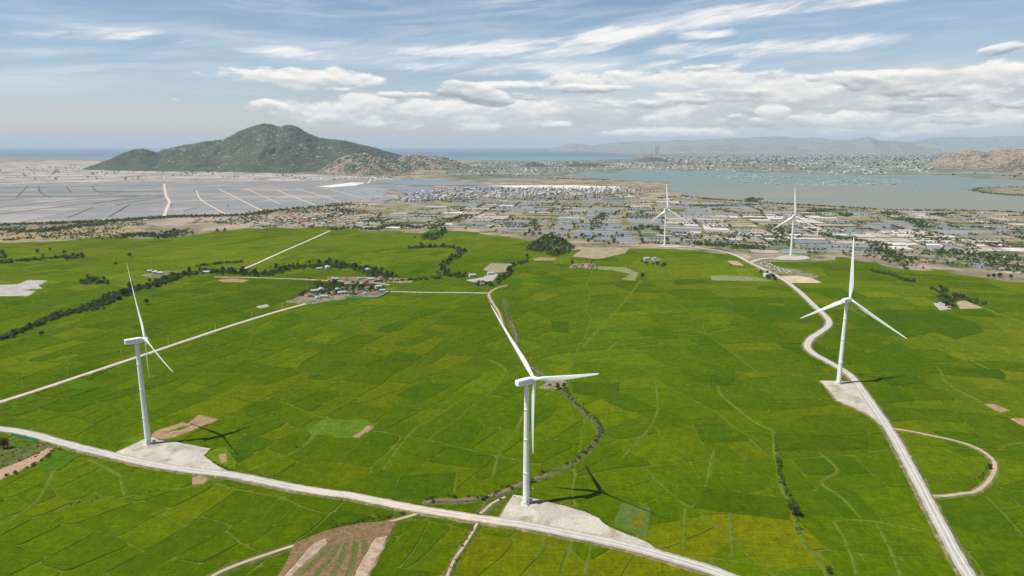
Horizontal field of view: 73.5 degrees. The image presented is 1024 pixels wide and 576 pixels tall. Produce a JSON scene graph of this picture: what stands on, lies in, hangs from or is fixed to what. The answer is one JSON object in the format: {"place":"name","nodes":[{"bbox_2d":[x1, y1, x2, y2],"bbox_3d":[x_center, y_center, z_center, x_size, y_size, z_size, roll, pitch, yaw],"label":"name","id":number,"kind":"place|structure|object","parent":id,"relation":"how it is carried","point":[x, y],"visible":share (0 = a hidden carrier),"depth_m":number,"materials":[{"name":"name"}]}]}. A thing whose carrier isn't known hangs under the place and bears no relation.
{"place":"outdoors","nodes":[
{"label":"outdoors","id":0,"kind":"place"},
{"bbox_2d":[0,290,35,295],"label":"pale pond","id":1,"kind":"structure","parent":0,"point":[15,293],"depth_m":1102.34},
{"bbox_2d":[0,156,43,161],"bbox_3d":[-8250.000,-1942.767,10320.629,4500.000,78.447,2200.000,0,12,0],"label":"hills","id":2,"kind":"structure","parent":0,"point":[7,159],"depth_m":10019.26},
{"bbox_2d":[0,280,46,289],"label":"pale pond","id":3,"kind":"structure","parent":0,"point":[30,284],"depth_m":1157.42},
{"bbox_2d":[12,439,37,447],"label":"field plot","id":4,"kind":"object","parent":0,"point":[20,443],"visible":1,"depth_m":544.34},
{"bbox_2d":[0,448,51,479],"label":"bare track","id":5,"kind":"structure","parent":0,"point":[21,465],"depth_m":506.94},
{"bbox_2d":[0,438,56,468],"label":"rough grass","id":6,"kind":"structure","parent":0,"point":[11,460],"depth_m":528.52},
{"bbox_2d":[0,226,140,242],"bbox_3d":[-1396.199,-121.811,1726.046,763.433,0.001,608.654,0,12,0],"label":"dry field","id":7,"kind":"structure","parent":0,"point":[131,229],"depth_m":1845.41,"materials":[{"name":"soil"}]},
{"bbox_2d":[0,426,302,493],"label":"gravel road","id":8,"kind":"structure","parent":0,"point":[244,478],"depth_m":506.34,"materials":[{"name":"gravel"}]},
{"bbox_2d":[0,303,307,403],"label":"sandy track","id":9,"kind":"structure","parent":0,"point":[111,365],"depth_m":757.31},
{"bbox_2d":[83,123,478,175],"bbox_3d":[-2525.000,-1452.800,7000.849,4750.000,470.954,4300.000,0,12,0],"label":"hills","id":10,"kind":"structure","parent":0,"point":[275,155],"depth_m":6671.69,"materials":[{"name":"plant"}]},
{"bbox_2d":[104,124,1023,172],"bbox_3d":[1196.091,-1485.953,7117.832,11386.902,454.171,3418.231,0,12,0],"label":"boulders","id":11,"kind":"object","parent":10,"relation":"on","point":[366,170],"visible":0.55,"depth_m":6774.58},
{"bbox_2d":[237,231,330,270],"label":"sandy track","id":12,"kind":"structure","parent":0,"point":[263,260],"depth_m":1528.40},
{"bbox_2d":[214,277,388,285],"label":"dirt track","id":13,"kind":"structure","parent":0,"point":[298,279],"depth_m":1215.20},
{"bbox_2d":[206,513,420,575],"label":"dirt path","id":14,"kind":"structure","parent":0,"point":[236,565],"depth_m":394.90,"materials":[{"name":"beige soil"}]},
{"bbox_2d":[0,148,637,160],"bbox_3d":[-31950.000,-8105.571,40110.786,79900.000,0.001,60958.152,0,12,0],"label":"sea","id":15,"kind":"structure","parent":0,"point":[521,154],"depth_m":19900.15,"materials":[{"name":"liquid"}]},
{"bbox_2d":[328,283,387,299],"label":"village yard","id":16,"kind":"structure","parent":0,"point":[339,296],"depth_m":1086.74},
{"bbox_2d":[327,277,412,282],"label":"village yard","id":17,"kind":"structure","parent":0,"point":[363,279],"depth_m":1208.23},
{"bbox_2d":[294,485,502,526],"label":"sandy road","id":18,"kind":"structure","parent":0,"point":[424,511],"depth_m":448.75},
{"bbox_2d":[379,186,443,193],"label":"pond","id":19,"kind":"structure","parent":0,"point":[410,189],"depth_m":3672.02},
{"bbox_2d":[370,179,479,185],"bbox_3d":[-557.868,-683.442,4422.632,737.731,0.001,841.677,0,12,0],"label":"pond","id":20,"kind":"structure","parent":0,"point":[422,182],"depth_m":4364.00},
{"bbox_2d":[442,523,480,575],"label":"dirt path","id":21,"kind":"structure","parent":0,"point":[466,543],"depth_m":400.83,"materials":[{"name":"beige soil"}]},
{"bbox_2d":[421,473,548,503],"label":"creek","id":22,"kind":"structure","parent":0,"point":[497,493],"depth_m":463.50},
{"bbox_2d":[475,495,509,514],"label":"dirt path","id":23,"kind":"structure","parent":0,"point":[487,508],"depth_m":450.93,"materials":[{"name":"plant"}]},
{"bbox_2d":[486,285,508,325],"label":"dirt track","id":24,"kind":"structure","parent":0,"point":[494,306],"depth_m":1019.25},
{"bbox_2d":[0,226,1023,575],"bbox_3d":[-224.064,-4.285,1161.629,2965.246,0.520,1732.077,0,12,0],"label":"rice paddies","id":25,"kind":"structure","parent":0,"point":[252,376],"depth_m":637.38,"materials":[{"name":"plant"}]},
{"bbox_2d":[0,470,56,526],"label":"bund","id":26,"kind":"structure","parent":25,"relation":"on","point":[51,477],"depth_m":461.25,"materials":[{"name":"green plant"}]},
{"bbox_2d":[37,450,80,470],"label":"field plot","id":27,"kind":"object","parent":25,"relation":"on","point":[60,460],"visible":1,"depth_m":513.50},
{"bbox_2d":[63,379,106,389],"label":"field plot","id":28,"kind":"object","parent":25,"relation":"attached to","point":[79,384],"visible":1,"depth_m":678.73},
{"bbox_2d":[87,459,125,495],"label":"bund","id":29,"kind":"structure","parent":25,"relation":"on","point":[120,476],"depth_m":496.50,"materials":[{"name":"green plant"}]},
{"bbox_2d":[122,432,144,442],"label":"field plot","id":30,"kind":"object","parent":25,"relation":"attached to","point":[137,438],"visible":0.77,"depth_m":553.78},
{"bbox_2d":[51,479,223,513],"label":"bund","id":31,"kind":"structure","parent":25,"relation":"on","point":[113,498],"depth_m":461.82,"materials":[{"name":"green plant"}]},
{"bbox_2d":[116,437,227,470],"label":"turbine pad","id":32,"kind":"object","parent":25,"relation":"on","point":[181,454],"visible":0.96,"depth_m":526.00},
{"bbox_2d":[124,266,172,445],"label":"wind turbine","id":33,"kind":"object","parent":32,"relation":"on","point":[136,341],"visible":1,"depth_m":530.47,"materials":[{"name":"metal"}]},
{"bbox_2d":[151,415,218,439],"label":"field plot","id":34,"kind":"object","parent":25,"relation":"on","point":[198,421],"visible":0.99,"depth_m":575.42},
{"bbox_2d":[192,476,209,484],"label":"field plot","id":35,"kind":"object","parent":25,"relation":"on","point":[196,480],"visible":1,"depth_m":484.92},
{"bbox_2d":[206,447,237,468],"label":"field plot","id":36,"kind":"object","parent":25,"relation":"on","point":[213,455],"visible":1,"depth_m":521.78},
{"bbox_2d":[241,397,281,416],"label":"field plot","id":37,"kind":"object","parent":25,"relation":"attached to","point":[261,407],"visible":1,"depth_m":619.35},
{"bbox_2d":[236,433,316,471],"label":"bund","id":38,"kind":"structure","parent":25,"relation":"on","point":[310,439],"depth_m":527.11,"materials":[{"name":"green plant"}]},
{"bbox_2d":[286,288,344,303],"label":"village yard","id":39,"kind":"structure","parent":25,"relation":"on","point":[305,299],"depth_m":1051.50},
{"bbox_2d":[278,521,395,575],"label":"ploughed plot","id":40,"kind":"object","parent":25,"relation":"on","point":[369,531],"visible":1,"depth_m":408.50,"materials":[{"name":"soil"}]},
{"bbox_2d":[285,538,327,575],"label":"spoil bank","id":41,"kind":"structure","parent":40,"relation":"on","point":[314,548],"depth_m":395.99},
{"bbox_2d":[297,545,332,574],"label":"crop row","id":42,"kind":"object","parent":40,"relation":"on","point":[323,552],"visible":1,"depth_m":391.20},
{"bbox_2d":[313,544,341,575],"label":"crop row","id":43,"kind":"object","parent":40,"relation":"on","point":[327,560],"visible":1,"depth_m":390.77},
{"bbox_2d":[329,543,349,575],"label":"crop row","id":44,"kind":"object","parent":40,"relation":"on","point":[340,560],"visible":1,"depth_m":391.67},
{"bbox_2d":[345,541,358,575],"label":"crop row","id":45,"kind":"object","parent":40,"relation":"on","point":[352,559],"visible":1,"depth_m":391.67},
{"bbox_2d":[355,536,387,575],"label":"spoil bank","id":46,"kind":"structure","parent":40,"relation":"on","point":[371,558],"depth_m":393.12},
{"bbox_2d":[306,419,375,437],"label":"field plot","id":47,"kind":"object","parent":25,"relation":"attached to","point":[347,428],"visible":1,"depth_m":575.56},
{"bbox_2d":[337,470,398,498],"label":"field plot","id":48,"kind":"object","parent":25,"relation":"attached to","point":[382,483],"visible":1,"depth_m":477.48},
{"bbox_2d":[375,324,401,332],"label":"field plot","id":49,"kind":"object","parent":25,"relation":"attached to","point":[389,328],"visible":1,"depth_m":886.74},
{"bbox_2d":[382,398,462,469],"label":"bund","id":50,"kind":"structure","parent":25,"relation":"attached to","point":[401,444],"depth_m":564.72,"materials":[{"name":"green plant"}]},
{"bbox_2d":[397,382,448,401],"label":"field plot","id":51,"kind":"object","parent":25,"relation":"attached to","point":[422,392],"visible":1,"depth_m":659.82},
{"bbox_2d":[393,472,455,499],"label":"field plot","id":52,"kind":"object","parent":25,"relation":"attached to","point":[422,486],"visible":1,"depth_m":476.09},
{"bbox_2d":[0,306,981,571],"bbox_3d":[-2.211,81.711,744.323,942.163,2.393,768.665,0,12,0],"label":"weeds","id":53,"kind":"object","parent":25,"relation":"on","point":[480,496],"visible":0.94,"depth_m":491.18,"materials":[{"name":"green plant"}]},
{"bbox_2d":[0,228,986,338],"bbox_3d":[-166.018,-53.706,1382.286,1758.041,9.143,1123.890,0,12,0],"label":"undergrowth","id":54,"kind":"object","parent":25,"relation":"on","point":[137,287],"visible":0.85,"depth_m":1224.89,"materials":[{"name":"green plant"}]},
{"bbox_2d":[483,263,510,272],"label":"field plot","id":55,"kind":"object","parent":25,"relation":"on","point":[496,267],"visible":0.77,"depth_m":1327.92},
{"bbox_2d":[491,413,523,477],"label":"bund","id":56,"kind":"structure","parent":25,"relation":"attached to","point":[498,456],"depth_m":536.71,"materials":[{"name":"green plant"}]},
{"bbox_2d":[532,364,555,375],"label":"field plot","id":57,"kind":"object","parent":25,"relation":"attached to","point":[544,369],"visible":0.84,"depth_m":724.50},
{"bbox_2d":[551,321,568,332],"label":"field plot","id":58,"kind":"object","parent":25,"relation":"attached to","point":[560,326],"visible":1,"depth_m":896.56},
{"bbox_2d":[583,545,592,575],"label":"bund","id":59,"kind":"structure","parent":25,"relation":"attached to","point":[587,566],"depth_m":389.38,"materials":[{"name":"green plant"}]},
{"bbox_2d":[571,382,619,401],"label":"field plot","id":60,"kind":"object","parent":25,"relation":"attached to","point":[606,390],"visible":1,"depth_m":665.18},
{"bbox_2d":[573,248,629,258],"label":"field plot","id":61,"kind":"object","parent":25,"relation":"on","point":[597,253],"visible":1,"depth_m":1513.80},
{"bbox_2d":[581,280,642,346],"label":"bund","id":62,"kind":"structure","parent":25,"relation":"on","point":[607,320],"depth_m":944.67,"materials":[{"name":"green plant"}]},
{"bbox_2d":[597,266,638,280],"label":"field plot","id":63,"kind":"object","parent":25,"relation":"on","point":[633,275],"visible":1,"depth_m":1296.02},
{"bbox_2d":[548,329,690,358],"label":"bund","id":64,"kind":"structure","parent":25,"relation":"on","point":[609,348],"depth_m":788.85,"materials":[{"name":"green plant"}]},
{"bbox_2d":[614,503,651,536],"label":"field plot","id":65,"kind":"object","parent":25,"relation":"attached to","point":[627,513],"visible":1,"depth_m":436.18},
{"bbox_2d":[632,513,646,528],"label":"field plot","id":66,"kind":"object","parent":25,"relation":"attached to","point":[638,521],"visible":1,"depth_m":431.46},
{"bbox_2d":[620,385,659,458],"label":"bund","id":67,"kind":"structure","parent":25,"relation":"attached to","point":[636,443],"depth_m":576.14,"materials":[{"name":"green plant"}]},
{"bbox_2d":[638,328,673,336],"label":"field plot","id":68,"kind":"object","parent":25,"relation":"attached to","point":[654,332],"visible":1,"depth_m":867.80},
{"bbox_2d":[681,508,687,550],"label":"bund","id":69,"kind":"structure","parent":25,"relation":"on","point":[684,541],"depth_m":421.35,"materials":[{"name":"green plant"}]},
{"bbox_2d":[676,450,715,508],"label":"bund","id":70,"kind":"structure","parent":25,"relation":"on","point":[710,468],"depth_m":497.29,"materials":[{"name":"green plant"}]},
{"bbox_2d":[688,373,733,385],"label":"field plot","id":71,"kind":"object","parent":25,"relation":"attached to","point":[713,380],"visible":1,"depth_m":693.31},
{"bbox_2d":[706,314,730,325],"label":"field plot","id":72,"kind":"object","parent":25,"relation":"attached to","point":[718,319],"visible":1,"depth_m":932.15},
{"bbox_2d":[727,512,735,557],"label":"bund","id":73,"kind":"structure","parent":25,"relation":"on","point":[732,542],"depth_m":416.75,"materials":[{"name":"green plant"}]},
{"bbox_2d":[694,555,775,566],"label":"bund","id":74,"kind":"structure","parent":25,"relation":"on","point":[759,564],"depth_m":390.54,"materials":[{"name":"green plant"}]},
{"bbox_2d":[693,487,789,519],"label":"field plot","id":75,"kind":"object","parent":25,"relation":"attached to","point":[732,502],"visible":0.95,"depth_m":452.04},
{"bbox_2d":[716,385,775,441],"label":"bund","id":76,"kind":"structure","parent":25,"relation":"on","point":[733,405],"depth_m":614.91,"materials":[{"name":"green plant"}]},
{"bbox_2d":[771,430,831,575],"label":"bund","id":77,"kind":"structure","parent":25,"relation":"on","point":[816,558],"depth_m":423.25,"materials":[{"name":"green plant"}]},
{"bbox_2d":[775,433,868,450],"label":"field plot","id":78,"kind":"object","parent":25,"relation":"attached to","point":[797,442],"visible":1,"depth_m":546.36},
{"bbox_2d":[819,455,863,519],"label":"bund","id":79,"kind":"structure","parent":25,"relation":"on","point":[836,472],"depth_m":481.39,"materials":[{"name":"green plant"}]},
{"bbox_2d":[832,521,858,575],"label":"bund","id":80,"kind":"structure","parent":25,"relation":"on","point":[853,561],"depth_m":401.10,"materials":[{"name":"green plant"}]},
{"bbox_2d":[834,518,921,530],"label":"bund","id":81,"kind":"structure","parent":25,"relation":"on","point":[841,520],"depth_m":432.33,"materials":[{"name":"green plant"}]},
{"bbox_2d":[875,523,902,575],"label":"bund","id":82,"kind":"structure","parent":25,"relation":"on","point":[887,543],"depth_m":402.42,"materials":[{"name":"green plant"}]},
{"bbox_2d":[864,340,939,375],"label":"field plot","id":83,"kind":"object","parent":25,"relation":"attached to","point":[896,357],"visible":1,"depth_m":751.06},
{"bbox_2d":[850,309,982,401],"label":"bund","id":84,"kind":"structure","parent":25,"relation":"on","point":[943,377],"depth_m":693.70,"materials":[{"name":"green plant"}]},
{"bbox_2d":[854,310,983,338],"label":"field plot","id":85,"kind":"object","parent":25,"relation":"attached to","point":[909,323],"visible":0.99,"depth_m":906.20,"materials":[{"name":"plant"}]},
{"bbox_2d":[940,367,1005,379],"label":"field plot","id":86,"kind":"object","parent":25,"relation":"attached to","point":[977,372],"visible":1,"depth_m":714.71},
{"bbox_2d":[940,496,1023,540],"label":"field plot","id":87,"kind":"object","parent":25,"relation":"attached to","point":[982,516],"visible":1,"depth_m":435.09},
{"bbox_2d":[0,151,1023,281],"bbox_3d":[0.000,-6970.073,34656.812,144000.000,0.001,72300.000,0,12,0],"label":"ground","id":88,"kind":"structure","parent":0,"point":[200,226],"depth_m":2227.68,"materials":[{"name":"soil"}]},
{"bbox_2d":[0,160,390,183],"bbox_3d":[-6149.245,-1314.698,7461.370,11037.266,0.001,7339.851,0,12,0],"label":"salt flat","id":89,"kind":"structure","parent":88,"relation":"on","point":[73,175],"depth_m":5393.60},
{"bbox_2d":[0,179,405,221],"bbox_3d":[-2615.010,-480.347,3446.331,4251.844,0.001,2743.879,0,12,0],"label":"salt pans","id":90,"kind":"object","parent":88,"relation":"on","point":[186,201],"visible":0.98,"depth_m":3109.34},
{"bbox_2d":[0,179,390,223],"bbox_3d":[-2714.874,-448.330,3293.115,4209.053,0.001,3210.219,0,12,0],"label":"pan dikes","id":91,"kind":"structure","parent":90,"relation":"on","point":[34,220],"depth_m":3052.82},
{"bbox_2d":[0,154,935,179],"bbox_3d":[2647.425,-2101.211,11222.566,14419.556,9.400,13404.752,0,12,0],"label":"city blocks","id":92,"kind":"structure","parent":88,"relation":"on","point":[571,170],"depth_m":7605.27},
{"bbox_2d":[0,153,1021,179],"bbox_3d":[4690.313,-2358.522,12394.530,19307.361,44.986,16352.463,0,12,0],"label":"distant trees","id":93,"kind":"object","parent":88,"relation":"on","point":[792,157],"visible":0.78,"depth_m":8896.68,"materials":[{"name":"green plant"}]},
{"bbox_2d":[0,166,1023,273],"bbox_3d":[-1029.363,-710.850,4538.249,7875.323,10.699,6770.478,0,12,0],"label":"distant trees","id":94,"kind":"object","parent":88,"relation":"on","point":[896,258],"visible":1,"depth_m":1988.55,"materials":[{"name":"green plant"}]},
{"bbox_2d":[489,185,617,189],"bbox_3d":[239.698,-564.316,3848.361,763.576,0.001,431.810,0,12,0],"label":"mud flat","id":95,"kind":"structure","parent":88,"relation":"on","point":[552,186],"depth_m":3934.64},
{"bbox_2d":[0,0,1023,147],"label":"sky","id":96,"kind":"structure","parent":0,"point":[74,73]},
{"bbox_2d":[421,298,604,505],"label":"creek bank","id":97,"kind":"structure","parent":0,"point":[560,469],"depth_m":535.55,"materials":[{"name":"green plant"}]},
{"bbox_2d":[398,187,637,196],"bbox_3d":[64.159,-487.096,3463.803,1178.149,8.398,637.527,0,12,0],"label":"town houses","id":98,"kind":"structure","parent":0,"point":[465,191],"depth_m":3473.24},
{"bbox_2d":[539,380,567,390],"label":"dirt patch","id":99,"kind":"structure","parent":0,"point":[551,387],"depth_m":674.87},
{"bbox_2d":[499,495,655,548],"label":"turbine pad","id":100,"kind":"object","parent":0,"point":[554,514],"visible":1,"depth_m":435.54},
{"bbox_2d":[491,306,598,505],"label":"wind turbine","id":101,"kind":"object","parent":100,"relation":"on","point":[525,382],"visible":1,"depth_m":441.75,"materials":[{"name":"metal"}]},
{"bbox_2d":[519,157,670,166],"bbox_3d":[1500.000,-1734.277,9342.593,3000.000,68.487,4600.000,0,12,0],"label":"hills","id":102,"kind":"structure","parent":0,"point":[646,159],"depth_m":8031.90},
{"bbox_2d":[493,518,739,575],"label":"gravel road","id":103,"kind":"structure","parent":0,"point":[675,560],"depth_m":405.03,"materials":[{"name":"gravel"}]},
{"bbox_2d":[658,244,681,247],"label":"turbine pad","id":104,"kind":"object","parent":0,"point":[673,246],"visible":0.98,"depth_m":1602.47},
{"bbox_2d":[652,184,687,245],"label":"wind turbine","id":105,"kind":"object","parent":104,"relation":"on","point":[665,211],"visible":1,"depth_m":1604.29,"materials":[{"name":"metal"}]},
{"bbox_2d":[338,193,1023,277],"bbox_3d":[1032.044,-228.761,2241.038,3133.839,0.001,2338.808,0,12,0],"label":"dike ground","id":106,"kind":"structure","parent":0,"point":[625,223],"depth_m":2030.92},
{"bbox_2d":[342,194,1023,272],"bbox_3d":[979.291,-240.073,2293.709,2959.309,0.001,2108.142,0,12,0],"label":"ponds","id":107,"kind":"structure","parent":106,"relation":"in","point":[694,226],"depth_m":2079.76,"materials":[{"name":"liquid"}]},
{"bbox_2d":[443,153,1023,182],"bbox_3d":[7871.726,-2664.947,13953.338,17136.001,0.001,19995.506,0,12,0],"label":"coastal plain","id":108,"kind":"structure","parent":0,"point":[796,168],"depth_m":7338.82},
{"bbox_2d":[710,275,770,280],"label":"field plot","id":109,"kind":"object","parent":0,"point":[730,278],"visible":1,"depth_m":1218.11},
{"bbox_2d":[748,260,818,277],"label":"field plot","id":110,"kind":"object","parent":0,"point":[770,267],"visible":0.94,"depth_m":1295.91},
{"bbox_2d":[550,136,1023,154],"bbox_3d":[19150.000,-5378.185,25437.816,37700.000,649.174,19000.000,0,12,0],"label":"hills","id":111,"kind":"structure","parent":0,"point":[806,145],"depth_m":26754.38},
{"bbox_2d":[772,255,810,260],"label":"turbine pad","id":112,"kind":"object","parent":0,"point":[795,259],"visible":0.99,"depth_m":1432.52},
{"bbox_2d":[773,194,819,255],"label":"wind turbine","id":113,"kind":"object","parent":112,"relation":"on","point":[793,217],"visible":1,"depth_m":1451.92,"materials":[{"name":"metal"}]},
{"bbox_2d":[573,169,1023,211],"bbox_3d":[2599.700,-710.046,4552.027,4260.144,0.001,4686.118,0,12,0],"label":"bay","id":114,"kind":"object","parent":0,"point":[924,192],"visible":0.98,"depth_m":3762.00,"materials":[{"name":"liquid"}]},
{"bbox_2d":[971,186,1023,195],"bbox_3d":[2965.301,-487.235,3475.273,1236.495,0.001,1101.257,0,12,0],"label":"islet","id":115,"kind":"object","parent":114,"relation":"in","point":[1012,190],"visible":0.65,"depth_m":3578.27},
{"bbox_2d":[782,276,820,282],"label":"field plot","id":116,"kind":"object","parent":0,"point":[797,279],"visible":1,"depth_m":1208.72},
{"bbox_2d":[666,245,979,575],"bbox_3d":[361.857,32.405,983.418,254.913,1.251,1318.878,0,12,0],"label":"gravel road","id":117,"kind":"structure","parent":0,"point":[956,556],"depth_m":512.64,"materials":[{"name":"gravel"}]},
{"bbox_2d":[818,381,889,425],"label":"turbine pad","id":118,"kind":"object","parent":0,"point":[847,393],"visible":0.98,"depth_m":645.38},
{"bbox_2d":[800,238,906,384],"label":"wind turbine","id":119,"kind":"object","parent":118,"relation":"on","point":[846,301],"visible":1,"depth_m":665.36,"materials":[{"name":"metal"}]},
{"bbox_2d":[894,428,999,498],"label":"dirt path","id":120,"kind":"structure","parent":0,"point":[989,479],"depth_m":493.41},
{"bbox_2d":[956,301,981,308],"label":"field plot","id":121,"kind":"object","parent":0,"point":[964,305],"visible":1,"depth_m":1012.40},
{"bbox_2d":[925,147,1023,172],"bbox_3d":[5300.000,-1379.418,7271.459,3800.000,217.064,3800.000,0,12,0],"label":"hills","id":122,"kind":"structure","parent":0,"point":[985,158],"depth_m":7588.46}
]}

